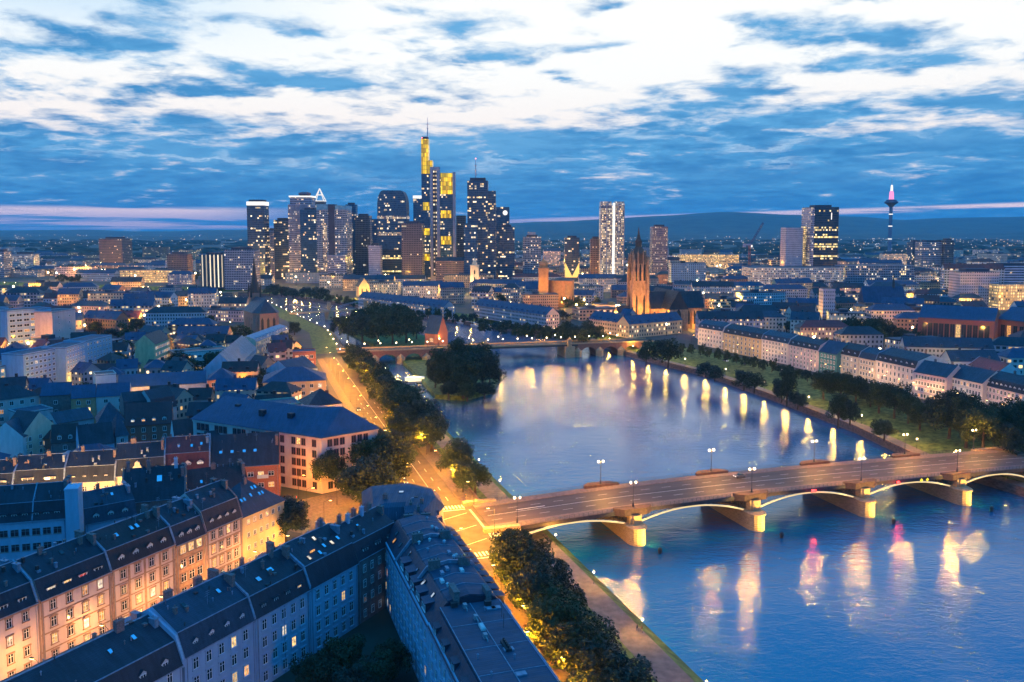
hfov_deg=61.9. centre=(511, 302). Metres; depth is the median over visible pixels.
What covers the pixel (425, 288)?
town house
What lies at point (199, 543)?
window
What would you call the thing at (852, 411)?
broadleaf tree
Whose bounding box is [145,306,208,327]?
town house
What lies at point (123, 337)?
town house
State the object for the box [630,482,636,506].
bridge lamp
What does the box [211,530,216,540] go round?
window
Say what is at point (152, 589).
window
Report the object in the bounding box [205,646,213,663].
window
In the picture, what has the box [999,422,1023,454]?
broadleaf tree
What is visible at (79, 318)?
town house
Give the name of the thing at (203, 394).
old house
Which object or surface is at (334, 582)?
window
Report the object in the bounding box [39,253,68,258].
town house
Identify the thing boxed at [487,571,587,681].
pavement
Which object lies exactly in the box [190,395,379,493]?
school building
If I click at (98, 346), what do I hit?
apartment block
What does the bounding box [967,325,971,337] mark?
window
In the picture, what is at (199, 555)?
window
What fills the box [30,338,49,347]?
old house
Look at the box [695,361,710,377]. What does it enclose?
broadleaf tree
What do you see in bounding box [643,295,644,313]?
lancet window
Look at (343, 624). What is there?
window
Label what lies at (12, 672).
window
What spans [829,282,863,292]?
town house
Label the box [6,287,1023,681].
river
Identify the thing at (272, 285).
broadleaf tree
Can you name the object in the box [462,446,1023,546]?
arched bridge
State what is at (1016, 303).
town house
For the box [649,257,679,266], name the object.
town house
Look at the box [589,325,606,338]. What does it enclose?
broadleaf tree
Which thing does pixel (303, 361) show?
office wing
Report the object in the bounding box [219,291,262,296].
road bridge
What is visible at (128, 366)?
old house
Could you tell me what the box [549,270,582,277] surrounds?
office building
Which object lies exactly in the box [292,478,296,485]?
window
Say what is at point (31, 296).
town house
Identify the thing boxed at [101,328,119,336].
broadleaf tree
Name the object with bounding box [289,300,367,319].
footbridge
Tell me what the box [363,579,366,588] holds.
window
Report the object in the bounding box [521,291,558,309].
office building
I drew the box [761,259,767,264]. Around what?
town house
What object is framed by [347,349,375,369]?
plane tree
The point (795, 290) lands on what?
town house
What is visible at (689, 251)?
office building
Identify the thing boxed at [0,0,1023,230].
sky
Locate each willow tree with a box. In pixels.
[329,316,345,335]
[337,315,355,340]
[342,308,366,333]
[345,313,376,342]
[362,301,381,325]
[362,309,394,344]
[377,303,398,318]
[377,307,408,344]
[393,307,422,342]
[396,303,410,315]
[408,315,425,338]
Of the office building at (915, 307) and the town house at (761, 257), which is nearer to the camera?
the office building at (915, 307)
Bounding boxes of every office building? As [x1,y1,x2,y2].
[0,245,19,253]
[10,267,44,276]
[28,280,44,285]
[29,334,68,346]
[55,264,97,276]
[58,251,78,255]
[87,289,140,303]
[112,338,122,341]
[142,246,169,256]
[156,256,166,259]
[159,285,181,291]
[165,259,195,271]
[179,249,199,257]
[203,305,243,321]
[285,271,327,282]
[319,273,354,287]
[369,280,400,294]
[444,272,493,287]
[483,277,524,280]
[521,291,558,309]
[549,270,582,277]
[572,305,614,320]
[574,283,602,299]
[581,248,589,256]
[592,301,626,307]
[642,247,668,256]
[658,282,690,290]
[668,261,705,283]
[679,248,701,254]
[706,267,718,273]
[706,272,739,280]
[709,295,739,310]
[710,276,722,280]
[711,308,735,310]
[719,269,724,273]
[730,264,770,265]
[734,289,785,304]
[739,260,760,264]
[768,258,779,265]
[813,280,846,286]
[826,308,866,321]
[845,291,859,302]
[853,302,872,311]
[884,333,937,349]
[901,284,914,290]
[904,290,911,297]
[904,303,921,311]
[914,272,934,283]
[919,280,939,288]
[921,265,940,274]
[935,273,940,280]
[953,257,963,262]
[964,254,976,263]
[972,248,997,254]
[977,252,1007,262]
[1000,252,1020,255]
[1010,260,1023,262]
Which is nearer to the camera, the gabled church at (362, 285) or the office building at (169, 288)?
the office building at (169, 288)
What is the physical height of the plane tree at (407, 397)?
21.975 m
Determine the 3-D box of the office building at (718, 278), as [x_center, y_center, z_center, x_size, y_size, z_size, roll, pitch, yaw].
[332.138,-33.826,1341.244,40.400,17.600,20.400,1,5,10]
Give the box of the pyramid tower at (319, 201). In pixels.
[315,188,325,204]
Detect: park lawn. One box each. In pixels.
[0,282,1023,482]
[272,304,337,353]
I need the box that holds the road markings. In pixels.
[336,359,498,558]
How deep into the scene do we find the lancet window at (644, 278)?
775.89 m
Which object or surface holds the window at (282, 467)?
in the school building at (308, 434)
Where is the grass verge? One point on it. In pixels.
(629, 654)
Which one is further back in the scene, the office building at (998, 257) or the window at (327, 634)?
the office building at (998, 257)
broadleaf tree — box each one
[55,274,67,281]
[66,276,73,281]
[74,274,81,280]
[87,321,102,334]
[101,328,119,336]
[114,352,128,358]
[117,322,134,336]
[129,317,146,330]
[167,349,193,359]
[186,344,211,347]
[188,357,205,370]
[200,351,221,367]
[205,315,216,320]
[236,324,253,335]
[244,374,262,387]
[259,368,268,376]
[263,287,274,295]
[266,284,279,292]
[272,286,286,295]
[276,495,310,541]
[284,288,299,297]
[287,289,299,297]
[288,321,300,334]
[288,646,342,681]
[299,287,312,298]
[307,287,318,298]
[309,448,347,481]
[311,287,329,299]
[317,633,366,673]
[321,293,331,301]
[331,655,387,681]
[332,452,400,505]
[334,294,341,303]
[340,452,358,468]
[342,296,349,303]
[348,430,394,462]
[349,298,357,306]
[351,466,399,501]
[355,648,399,681]
[366,438,414,479]
[374,637,413,678]
[378,428,418,465]
[383,410,418,441]
[416,310,424,317]
[424,307,431,318]
[425,359,436,387]
[429,347,451,384]
[433,351,484,398]
[439,380,459,400]
[444,308,452,320]
[447,336,467,359]
[451,314,459,322]
[456,380,476,400]
[459,314,467,323]
[461,350,507,384]
[463,341,493,356]
[466,313,478,324]
[474,381,498,399]
[477,321,490,331]
[478,316,487,328]
[487,322,498,331]
[493,322,509,334]
[497,294,505,300]
[499,320,513,333]
[511,322,521,336]
[518,324,529,337]
[521,322,533,337]
[527,323,541,338]
[541,325,552,339]
[541,327,555,339]
[552,323,567,339]
[552,558,569,588]
[554,326,559,339]
[558,309,574,319]
[558,323,570,339]
[560,321,571,339]
[562,299,574,307]
[564,327,577,339]
[571,325,589,338]
[574,298,585,306]
[574,587,587,610]
[577,327,590,341]
[579,319,594,334]
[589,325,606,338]
[590,296,602,303]
[636,339,658,366]
[651,339,666,362]
[657,338,683,368]
[679,343,685,351]
[686,343,694,353]
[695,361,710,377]
[698,344,705,354]
[704,347,711,356]
[706,365,724,381]
[714,347,722,358]
[722,349,731,359]
[731,352,740,362]
[731,369,754,390]
[740,356,748,365]
[743,372,767,392]
[748,356,758,366]
[757,359,768,369]
[769,358,777,371]
[772,378,790,402]
[774,364,784,374]
[778,321,789,331]
[778,366,798,406]
[786,364,795,373]
[787,391,808,409]
[793,369,803,378]
[801,369,812,381]
[810,369,837,399]
[825,392,848,428]
[828,370,854,395]
[842,375,868,403]
[845,400,861,424]
[846,315,863,325]
[859,385,873,406]
[863,318,874,326]
[865,379,888,413]
[870,418,898,440]
[872,318,889,332]
[876,324,888,341]
[879,382,913,418]
[882,319,899,336]
[886,324,902,336]
[895,392,921,423]
[897,327,909,336]
[902,330,917,333]
[907,399,931,430]
[912,324,925,335]
[922,388,967,438]
[925,397,937,404]
[934,393,990,447]
[958,406,1003,447]
[983,402,1000,409]
[989,401,1020,428]
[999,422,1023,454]
[1004,396,1023,426]
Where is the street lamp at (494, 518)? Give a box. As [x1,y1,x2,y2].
[486,507,494,534]
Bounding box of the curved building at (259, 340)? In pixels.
[245,324,288,354]
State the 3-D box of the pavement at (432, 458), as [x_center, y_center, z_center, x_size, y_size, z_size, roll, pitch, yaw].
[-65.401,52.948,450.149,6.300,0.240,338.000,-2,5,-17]
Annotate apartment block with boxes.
[0,360,5,377]
[1,346,56,381]
[31,329,83,338]
[41,341,85,381]
[63,334,111,363]
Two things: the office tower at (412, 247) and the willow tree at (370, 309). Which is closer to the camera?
the willow tree at (370, 309)
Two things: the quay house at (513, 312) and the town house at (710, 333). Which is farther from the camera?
the quay house at (513, 312)
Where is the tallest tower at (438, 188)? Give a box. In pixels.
[421,118,455,280]
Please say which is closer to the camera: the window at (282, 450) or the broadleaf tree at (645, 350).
the window at (282, 450)
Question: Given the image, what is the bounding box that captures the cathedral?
[614,228,704,330]
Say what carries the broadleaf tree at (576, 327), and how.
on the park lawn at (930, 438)
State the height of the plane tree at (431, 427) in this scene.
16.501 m
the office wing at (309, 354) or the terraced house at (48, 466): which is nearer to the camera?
the terraced house at (48, 466)
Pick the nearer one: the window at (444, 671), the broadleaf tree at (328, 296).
the window at (444, 671)
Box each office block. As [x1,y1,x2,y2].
[0,249,12,277]
[99,237,132,263]
[120,270,179,282]
[167,252,192,271]
[200,252,224,288]
[224,247,260,289]
[368,243,381,274]
[818,288,835,319]
[906,240,919,264]
[914,240,941,267]
[940,238,953,265]
[948,268,999,305]
[986,263,1023,282]
[988,283,1023,309]
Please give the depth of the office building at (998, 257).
1826.39 m
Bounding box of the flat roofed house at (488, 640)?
[427,599,560,681]
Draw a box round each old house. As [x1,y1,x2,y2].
[0,337,8,347]
[0,373,28,388]
[0,452,10,458]
[6,342,28,347]
[28,374,52,390]
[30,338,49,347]
[33,387,40,399]
[47,337,66,345]
[70,329,96,338]
[70,359,100,384]
[73,443,115,450]
[95,360,115,370]
[97,352,124,363]
[107,366,124,382]
[112,340,131,358]
[116,356,138,374]
[125,330,145,343]
[128,358,140,373]
[143,357,165,373]
[144,359,164,372]
[149,381,179,388]
[159,383,194,418]
[160,358,193,372]
[163,331,172,349]
[169,333,176,348]
[171,355,194,370]
[173,333,202,343]
[174,337,201,348]
[186,398,215,417]
[188,384,214,401]
[190,333,204,341]
[199,339,216,346]
[205,331,225,346]
[214,375,258,400]
[217,390,252,400]
[221,358,259,388]
[225,332,241,346]
[250,353,275,373]
[255,390,291,399]
[256,381,302,399]
[266,340,286,361]
[271,332,288,339]
[272,337,293,358]
[291,338,301,348]
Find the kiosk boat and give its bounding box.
[404,376,423,383]
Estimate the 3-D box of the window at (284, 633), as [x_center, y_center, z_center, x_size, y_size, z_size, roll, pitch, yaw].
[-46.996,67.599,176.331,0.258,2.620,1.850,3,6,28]
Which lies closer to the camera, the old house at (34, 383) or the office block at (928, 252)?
the old house at (34, 383)
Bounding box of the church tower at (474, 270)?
[470,257,478,282]
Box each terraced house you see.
[0,417,27,458]
[0,453,22,485]
[0,558,39,680]
[0,609,184,681]
[8,404,52,419]
[10,410,53,454]
[14,449,70,484]
[15,529,112,661]
[43,420,52,453]
[46,407,93,424]
[51,422,78,452]
[65,444,117,491]
[76,421,114,447]
[83,480,136,533]
[91,503,175,627]
[95,402,124,422]
[112,413,129,447]
[115,435,165,484]
[119,390,146,421]
[122,456,186,514]
[124,401,173,442]
[142,386,176,419]
[144,567,256,681]
[156,495,206,594]
[165,433,211,469]
[170,418,192,435]
[180,477,242,578]
[187,458,246,490]
[204,430,219,440]
[211,430,280,495]
[227,540,310,681]
[281,517,357,654]
[336,501,393,624]
[385,514,511,681]
[393,497,445,525]
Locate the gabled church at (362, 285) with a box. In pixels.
[356,277,369,296]
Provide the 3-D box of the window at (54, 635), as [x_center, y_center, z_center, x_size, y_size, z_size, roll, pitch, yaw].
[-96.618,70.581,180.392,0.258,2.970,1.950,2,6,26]
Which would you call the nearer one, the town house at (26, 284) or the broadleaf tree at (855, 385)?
the broadleaf tree at (855, 385)
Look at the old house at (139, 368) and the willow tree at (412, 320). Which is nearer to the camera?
the old house at (139, 368)
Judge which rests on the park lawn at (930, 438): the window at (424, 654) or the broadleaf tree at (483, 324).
the broadleaf tree at (483, 324)
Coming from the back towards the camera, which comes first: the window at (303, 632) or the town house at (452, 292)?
the town house at (452, 292)
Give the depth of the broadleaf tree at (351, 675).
164.02 m
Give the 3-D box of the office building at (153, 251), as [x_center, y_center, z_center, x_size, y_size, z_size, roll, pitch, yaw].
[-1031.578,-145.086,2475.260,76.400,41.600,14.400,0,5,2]
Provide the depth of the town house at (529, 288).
1062.40 m
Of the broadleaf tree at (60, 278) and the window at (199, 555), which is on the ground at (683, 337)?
the broadleaf tree at (60, 278)
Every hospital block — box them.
[0,306,50,347]
[34,308,75,338]
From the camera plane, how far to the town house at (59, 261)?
1887.85 m
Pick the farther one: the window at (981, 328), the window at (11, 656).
the window at (981, 328)
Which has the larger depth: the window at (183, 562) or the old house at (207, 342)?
the old house at (207, 342)
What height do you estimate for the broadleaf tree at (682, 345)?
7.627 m
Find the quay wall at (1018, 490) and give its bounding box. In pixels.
[1,285,1023,496]
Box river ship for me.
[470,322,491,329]
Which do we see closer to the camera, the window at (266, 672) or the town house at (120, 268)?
the window at (266, 672)
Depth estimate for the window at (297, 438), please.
300.08 m
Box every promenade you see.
[12,285,1023,486]
[435,434,693,681]
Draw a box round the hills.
[0,212,1023,240]
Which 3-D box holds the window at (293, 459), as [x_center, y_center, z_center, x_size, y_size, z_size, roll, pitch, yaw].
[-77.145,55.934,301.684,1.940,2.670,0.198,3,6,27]
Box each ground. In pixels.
[0,240,1023,404]
[7,290,500,681]
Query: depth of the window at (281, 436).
303.51 m
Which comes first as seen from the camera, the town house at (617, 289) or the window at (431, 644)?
the window at (431, 644)
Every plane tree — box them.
[342,343,361,358]
[342,348,369,362]
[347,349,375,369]
[355,357,374,375]
[359,361,392,382]
[360,358,381,382]
[363,366,388,389]
[366,373,394,399]
[373,375,397,400]
[375,379,414,406]
[380,387,424,421]
[383,382,423,408]
[389,398,440,442]
[406,410,449,451]
[435,436,473,468]
[450,459,475,492]
[465,460,491,494]
[487,536,554,588]
[489,529,537,568]
[502,526,532,539]
[503,552,579,610]
[522,579,596,653]
[536,610,623,672]
[566,638,657,681]
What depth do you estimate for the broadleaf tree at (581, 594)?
209.01 m
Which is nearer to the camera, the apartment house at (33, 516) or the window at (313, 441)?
the apartment house at (33, 516)
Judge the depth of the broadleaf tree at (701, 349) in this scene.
619.06 m
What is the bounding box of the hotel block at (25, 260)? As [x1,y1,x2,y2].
[12,252,39,268]
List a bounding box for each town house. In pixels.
[0,285,6,294]
[0,293,23,307]
[0,296,8,303]
[0,301,12,308]
[0,345,27,358]
[3,288,44,306]
[16,285,50,290]
[23,282,68,286]
[30,302,53,306]
[32,266,54,275]
[34,251,54,252]
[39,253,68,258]
[39,262,47,265]
[40,255,73,260]
[40,280,62,290]
[41,304,75,311]
[43,291,88,305]
[44,289,57,292]
[52,258,86,265]
[57,287,82,305]
[63,282,98,290]
[70,255,85,258]
[70,300,108,314]
[75,312,84,329]
[76,268,119,280]
[77,252,98,257]
[82,258,99,264]
[84,308,128,335]
[90,263,127,267]
[100,283,126,290]
[105,309,142,326]
[109,297,156,322]
[110,276,144,289]
[115,266,147,272]
[119,331,150,339]
[123,291,155,299]
[125,268,144,269]
[127,263,165,269]
[130,286,151,290]
[133,257,158,262]
[140,290,177,306]
[140,323,171,333]
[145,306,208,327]
[151,260,164,263]
[167,318,218,334]
[168,271,194,284]
[175,289,187,305]
[176,324,232,336]
[187,286,218,306]
[189,285,208,287]
[196,260,200,271]
[218,296,248,307]
[260,274,274,285]
[343,274,395,290]
[382,274,426,287]
[402,280,442,295]
[419,282,438,298]
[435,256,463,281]
[438,281,464,303]
[469,279,520,295]
[471,284,493,308]
[494,288,501,299]
[496,269,522,278]
[502,283,521,302]
[512,273,560,280]
[515,261,522,268]
[515,280,537,292]
[524,282,537,292]
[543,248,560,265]
[548,266,555,271]
[558,259,582,269]
[574,288,596,303]
[578,273,616,291]
[579,265,589,273]
[610,284,626,297]
[616,275,658,285]
[617,292,626,303]
[618,278,626,284]
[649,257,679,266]
[649,284,673,291]
[655,271,667,283]
[674,280,728,284]
[690,280,734,296]
[695,309,763,338]
[698,318,730,348]
[703,292,733,307]
[704,249,719,254]
[719,250,732,253]
[721,275,747,281]
[723,323,768,358]
[726,266,741,273]
[727,263,747,267]
[730,281,763,290]
[730,299,753,309]
[734,305,781,313]
[735,302,759,308]
[739,257,751,260]
[741,251,766,256]
[756,255,779,260]
[759,284,807,301]
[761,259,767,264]
[761,329,797,364]
[762,311,786,331]
[771,277,812,297]
[772,300,815,315]
[785,304,815,331]
[787,296,818,311]
[788,334,827,372]
[790,310,819,332]
[794,320,847,338]
[809,286,841,297]
[812,283,828,287]
[819,338,847,372]
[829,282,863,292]
[834,326,883,348]
[835,295,855,310]
[837,258,845,263]
[840,255,866,258]
[840,341,868,376]
[843,259,862,263]
[857,259,901,263]
[858,345,884,382]
[859,257,878,259]
[863,252,878,257]
[863,278,892,285]
[865,304,914,322]
[868,282,903,286]
[879,251,906,263]
[881,296,923,305]
[893,312,919,331]
[895,281,919,289]
[899,334,994,356]
[908,289,947,297]
[913,359,960,399]
[915,268,935,274]
[916,293,939,303]
[928,302,960,305]
[939,297,956,304]
[940,263,1004,288]
[940,347,1000,365]
[950,293,983,301]
[952,363,997,407]
[954,248,962,256]
[955,299,987,306]
[966,259,995,263]
[968,356,1019,374]
[986,370,1023,405]
[992,336,1023,352]
[997,348,1023,374]
[1007,257,1023,260]
[1007,330,1023,336]
[1009,299,1023,307]
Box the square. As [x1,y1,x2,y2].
[289,479,402,533]
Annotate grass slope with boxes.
[392,376,703,681]
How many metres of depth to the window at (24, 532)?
219.76 m
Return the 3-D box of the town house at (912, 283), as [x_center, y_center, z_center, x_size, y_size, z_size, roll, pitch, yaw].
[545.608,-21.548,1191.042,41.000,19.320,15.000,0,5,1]
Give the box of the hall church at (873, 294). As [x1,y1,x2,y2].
[858,276,904,304]
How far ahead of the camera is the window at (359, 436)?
304.59 m
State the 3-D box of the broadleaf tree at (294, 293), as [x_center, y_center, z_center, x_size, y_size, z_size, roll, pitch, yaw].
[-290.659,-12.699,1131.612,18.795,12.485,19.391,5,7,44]
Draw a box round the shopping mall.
[742,266,844,284]
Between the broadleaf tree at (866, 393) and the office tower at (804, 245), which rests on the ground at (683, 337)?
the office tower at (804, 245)
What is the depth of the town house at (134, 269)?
1499.75 m
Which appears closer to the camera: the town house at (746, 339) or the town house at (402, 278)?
the town house at (746, 339)
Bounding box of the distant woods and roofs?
[0,239,1023,259]
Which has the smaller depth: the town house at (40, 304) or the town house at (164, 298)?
the town house at (40, 304)
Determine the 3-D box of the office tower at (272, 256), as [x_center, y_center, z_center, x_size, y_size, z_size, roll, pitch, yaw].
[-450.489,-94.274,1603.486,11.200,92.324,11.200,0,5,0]
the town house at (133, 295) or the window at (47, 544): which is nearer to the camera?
the window at (47, 544)
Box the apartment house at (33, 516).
[0,474,83,560]
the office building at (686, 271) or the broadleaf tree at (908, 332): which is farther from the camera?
the office building at (686, 271)
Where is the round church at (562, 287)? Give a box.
[538,257,573,306]
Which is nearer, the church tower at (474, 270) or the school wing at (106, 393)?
the school wing at (106, 393)
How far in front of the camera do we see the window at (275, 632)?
173.93 m
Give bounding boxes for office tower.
[246,200,269,274]
[269,228,274,276]
[274,218,288,278]
[288,192,315,271]
[300,208,317,271]
[316,204,352,273]
[345,203,357,274]
[355,214,371,274]
[372,219,377,242]
[377,190,409,274]
[401,221,424,274]
[413,196,421,222]
[456,216,465,256]
[496,207,508,269]
[498,225,514,278]
[523,232,540,273]
[564,236,579,279]
[590,236,598,273]
[649,225,667,272]
[780,228,802,265]
[801,205,838,265]
[801,227,805,265]
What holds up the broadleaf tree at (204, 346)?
on the ground at (379, 628)
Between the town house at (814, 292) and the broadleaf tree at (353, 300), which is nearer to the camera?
the town house at (814, 292)
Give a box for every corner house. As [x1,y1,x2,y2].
[231,476,285,563]
[362,483,444,520]
[875,347,947,393]
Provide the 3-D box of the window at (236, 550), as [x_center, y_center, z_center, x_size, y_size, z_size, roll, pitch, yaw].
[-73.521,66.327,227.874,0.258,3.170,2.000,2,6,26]
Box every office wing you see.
[169,346,226,368]
[262,366,326,397]
[263,397,300,404]
[266,356,317,373]
[292,348,315,364]
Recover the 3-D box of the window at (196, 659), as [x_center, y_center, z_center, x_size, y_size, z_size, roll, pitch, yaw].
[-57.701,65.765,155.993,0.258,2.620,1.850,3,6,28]
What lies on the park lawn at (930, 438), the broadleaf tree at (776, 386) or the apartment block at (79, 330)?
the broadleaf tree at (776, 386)
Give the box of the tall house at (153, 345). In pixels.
[134,330,170,373]
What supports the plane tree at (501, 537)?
on the pavement at (521, 617)
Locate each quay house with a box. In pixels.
[358,290,455,319]
[474,297,558,328]
[588,309,622,335]
[617,311,682,337]
[618,307,635,316]
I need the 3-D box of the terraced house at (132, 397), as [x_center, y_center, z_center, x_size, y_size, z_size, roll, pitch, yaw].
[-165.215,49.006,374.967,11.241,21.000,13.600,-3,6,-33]
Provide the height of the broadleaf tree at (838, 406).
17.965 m
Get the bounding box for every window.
[0,530,7,537]
[0,545,8,552]
[4,616,13,630]
[5,633,14,648]
[6,651,15,666]
[7,668,15,676]
[10,529,18,537]
[11,544,19,551]
[21,529,29,536]
[21,609,29,623]
[22,543,30,550]
[22,626,30,640]
[23,643,31,658]
[24,661,31,669]
[32,528,40,535]
[33,542,40,549]
[43,527,50,534]
[43,541,51,548]
[49,597,57,611]
[49,613,58,628]
[50,630,59,645]
[51,647,59,656]
[53,526,61,533]
[66,590,73,604]
[66,606,74,620]
[66,623,75,637]
[67,639,75,648]
[81,584,88,597]
[81,599,89,613]
[82,485,87,491]
[82,615,90,629]
[83,631,90,641]
[96,577,103,590]
[97,593,104,606]
[97,609,105,622]
[98,624,105,634]
[119,567,127,580]
[120,582,127,595]
[120,598,128,611]
[134,561,141,573]
[134,576,142,589]
[135,591,142,604]
[148,555,155,567]
[148,570,155,582]
[149,585,156,598]
[162,549,168,561]
[162,564,169,576]
[163,579,169,590]
[167,672,172,681]
[179,544,186,555]
[180,557,187,569]
[180,571,187,583]
[181,585,187,591]
[188,540,194,551]
[188,553,195,565]
[188,567,195,579]
[192,654,200,671]
[192,672,200,681]
[196,537,202,548]
[196,550,203,562]
[196,563,203,574]
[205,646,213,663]
[205,665,213,681]
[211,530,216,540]
[211,542,216,554]
[211,556,217,567]
[217,640,225,656]
[218,527,223,537]
[218,539,224,551]
[218,658,226,675]
[219,552,224,564]
[219,676,226,681]
[226,524,230,534]
[226,535,231,547]
[226,549,231,561]
[227,563,232,571]
[230,633,237,649]
[230,651,238,667]
[231,669,238,681]
[233,521,238,530]
[233,532,238,544]
[233,546,239,557]
[234,560,238,568]
[242,626,249,642]
[242,644,249,660]
[243,662,250,678]
[248,472,253,476]
[261,318,263,329]
[261,616,268,631]
[261,633,268,649]
[262,650,268,666]
[262,668,269,681]
[268,471,273,475]
[268,482,274,486]
[271,611,277,626]
[271,628,278,643]
[272,645,278,660]
[272,661,279,677]
[280,435,283,442]
[280,445,284,452]
[280,455,284,462]
[280,605,287,620]
[281,466,284,473]
[281,476,284,483]
[281,622,287,637]
[281,639,288,654]
[282,656,288,671]
[290,600,296,615]
[290,617,296,632]
[291,436,295,443]
[291,447,295,454]
[291,633,297,648]
[291,650,297,664]
[292,457,295,464]
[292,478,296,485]
[296,437,300,444]
[296,448,300,455]
[296,458,300,465]
[299,595,305,610]
[299,612,305,626]
[300,628,306,642]
[300,644,306,659]
[301,438,305,445]
[301,448,305,455]
[301,459,305,466]
[302,480,306,487]
[312,439,315,447]
[312,450,316,457]
[315,587,320,600]
[315,603,321,617]
[316,619,321,633]
[316,634,321,648]
[324,582,329,596]
[324,598,329,611]
[324,613,330,627]
[325,629,330,643]
[327,439,332,446]
[328,481,332,488]
[332,577,337,591]
[332,593,338,606]
[333,438,338,445]
[333,609,338,622]
[333,624,338,637]
[340,437,344,444]
[340,447,344,455]
[340,573,345,586]
[341,588,346,602]
[341,604,346,617]
[341,619,346,632]
[348,569,353,582]
[349,584,353,597]
[349,599,354,612]
[349,614,354,627]
[351,435,355,442]
[357,434,361,441]
[363,433,367,440]
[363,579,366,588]
[406,607,408,621]
[409,597,411,611]
[413,655,415,669]
[416,611,418,625]
[416,628,418,643]
[419,617,422,633]
[419,635,422,651]
[420,654,422,668]
[423,643,426,659]
[423,661,426,677]
[430,639,432,654]
[430,657,432,673]
[434,647,436,663]
[434,666,436,681]
[438,655,440,672]
[442,664,445,681]
[635,296,637,313]
[639,264,641,280]
[643,264,645,280]
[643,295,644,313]
[922,322,926,335]
[927,323,932,335]
[933,323,937,335]
[938,323,943,336]
[944,324,948,336]
[950,324,954,336]
[955,324,960,336]
[961,325,965,337]
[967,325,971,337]
[972,325,977,337]
[978,326,983,337]
[984,326,989,337]
[1000,324,1004,335]
[1006,325,1010,336]
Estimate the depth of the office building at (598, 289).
1105.37 m
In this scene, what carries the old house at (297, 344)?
on the ground at (379, 628)
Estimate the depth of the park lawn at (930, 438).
455.51 m
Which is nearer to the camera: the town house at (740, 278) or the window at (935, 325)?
the window at (935, 325)
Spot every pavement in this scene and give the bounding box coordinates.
[317,358,357,414]
[354,368,475,500]
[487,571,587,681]
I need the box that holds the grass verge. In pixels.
[428,439,654,681]
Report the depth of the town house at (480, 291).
977.45 m
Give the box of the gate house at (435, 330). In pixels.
[424,315,447,345]
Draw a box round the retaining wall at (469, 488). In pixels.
[427,441,479,498]
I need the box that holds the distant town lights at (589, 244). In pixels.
[15,234,1020,257]
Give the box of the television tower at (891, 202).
[884,185,897,250]
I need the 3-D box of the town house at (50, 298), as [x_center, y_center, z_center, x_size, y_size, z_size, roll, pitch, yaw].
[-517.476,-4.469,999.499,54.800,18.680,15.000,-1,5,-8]
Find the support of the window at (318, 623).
in the terraced house at (323, 553)
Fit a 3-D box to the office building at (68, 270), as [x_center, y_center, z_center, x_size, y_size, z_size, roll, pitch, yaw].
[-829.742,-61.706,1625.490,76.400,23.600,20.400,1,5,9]
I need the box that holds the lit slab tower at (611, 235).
[599,201,624,274]
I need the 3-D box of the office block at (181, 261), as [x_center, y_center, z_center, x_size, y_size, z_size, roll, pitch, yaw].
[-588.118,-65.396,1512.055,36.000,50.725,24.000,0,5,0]
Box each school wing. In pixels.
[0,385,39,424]
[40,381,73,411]
[71,384,96,422]
[96,382,131,413]
[117,370,206,390]
[207,368,235,388]
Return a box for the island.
[354,331,498,400]
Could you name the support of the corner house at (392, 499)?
on the ground at (379, 628)
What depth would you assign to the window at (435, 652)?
157.98 m
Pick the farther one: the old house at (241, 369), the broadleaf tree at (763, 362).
the broadleaf tree at (763, 362)
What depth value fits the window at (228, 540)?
225.14 m
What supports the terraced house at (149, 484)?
on the ground at (379, 628)
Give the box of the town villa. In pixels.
[298,389,342,405]
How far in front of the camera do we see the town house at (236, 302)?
926.57 m
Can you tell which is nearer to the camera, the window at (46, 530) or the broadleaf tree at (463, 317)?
the window at (46, 530)
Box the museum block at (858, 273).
[835,264,914,282]
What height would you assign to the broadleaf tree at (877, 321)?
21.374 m
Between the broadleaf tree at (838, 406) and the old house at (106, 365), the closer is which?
the broadleaf tree at (838, 406)
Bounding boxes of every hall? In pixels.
[93,370,115,385]
[203,335,255,376]
[678,255,738,269]
[918,304,999,338]
[998,307,1023,336]
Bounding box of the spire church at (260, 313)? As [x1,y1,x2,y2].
[243,258,278,332]
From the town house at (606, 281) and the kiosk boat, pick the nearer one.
the kiosk boat
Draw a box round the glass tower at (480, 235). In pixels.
[464,158,495,278]
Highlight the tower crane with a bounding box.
[743,222,763,265]
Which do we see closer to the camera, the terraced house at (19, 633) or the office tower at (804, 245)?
the terraced house at (19, 633)
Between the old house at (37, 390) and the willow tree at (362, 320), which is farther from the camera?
the willow tree at (362, 320)
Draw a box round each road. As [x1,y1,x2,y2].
[323,357,497,569]
[451,508,488,530]
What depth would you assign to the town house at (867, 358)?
509.07 m
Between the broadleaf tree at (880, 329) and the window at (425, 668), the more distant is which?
the broadleaf tree at (880, 329)
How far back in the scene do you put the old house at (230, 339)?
633.16 m
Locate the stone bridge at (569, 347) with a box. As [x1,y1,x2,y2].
[336,337,653,364]
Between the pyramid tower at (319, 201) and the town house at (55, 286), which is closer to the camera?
the town house at (55, 286)
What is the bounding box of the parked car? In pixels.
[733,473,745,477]
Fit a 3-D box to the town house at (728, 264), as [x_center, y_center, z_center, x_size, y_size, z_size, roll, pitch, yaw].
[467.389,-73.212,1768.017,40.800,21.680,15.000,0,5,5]
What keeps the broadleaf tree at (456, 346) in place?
on the island
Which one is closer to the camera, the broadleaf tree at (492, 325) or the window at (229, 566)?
the window at (229, 566)
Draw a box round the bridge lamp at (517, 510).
[514,497,520,522]
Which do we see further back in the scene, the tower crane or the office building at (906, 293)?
the tower crane

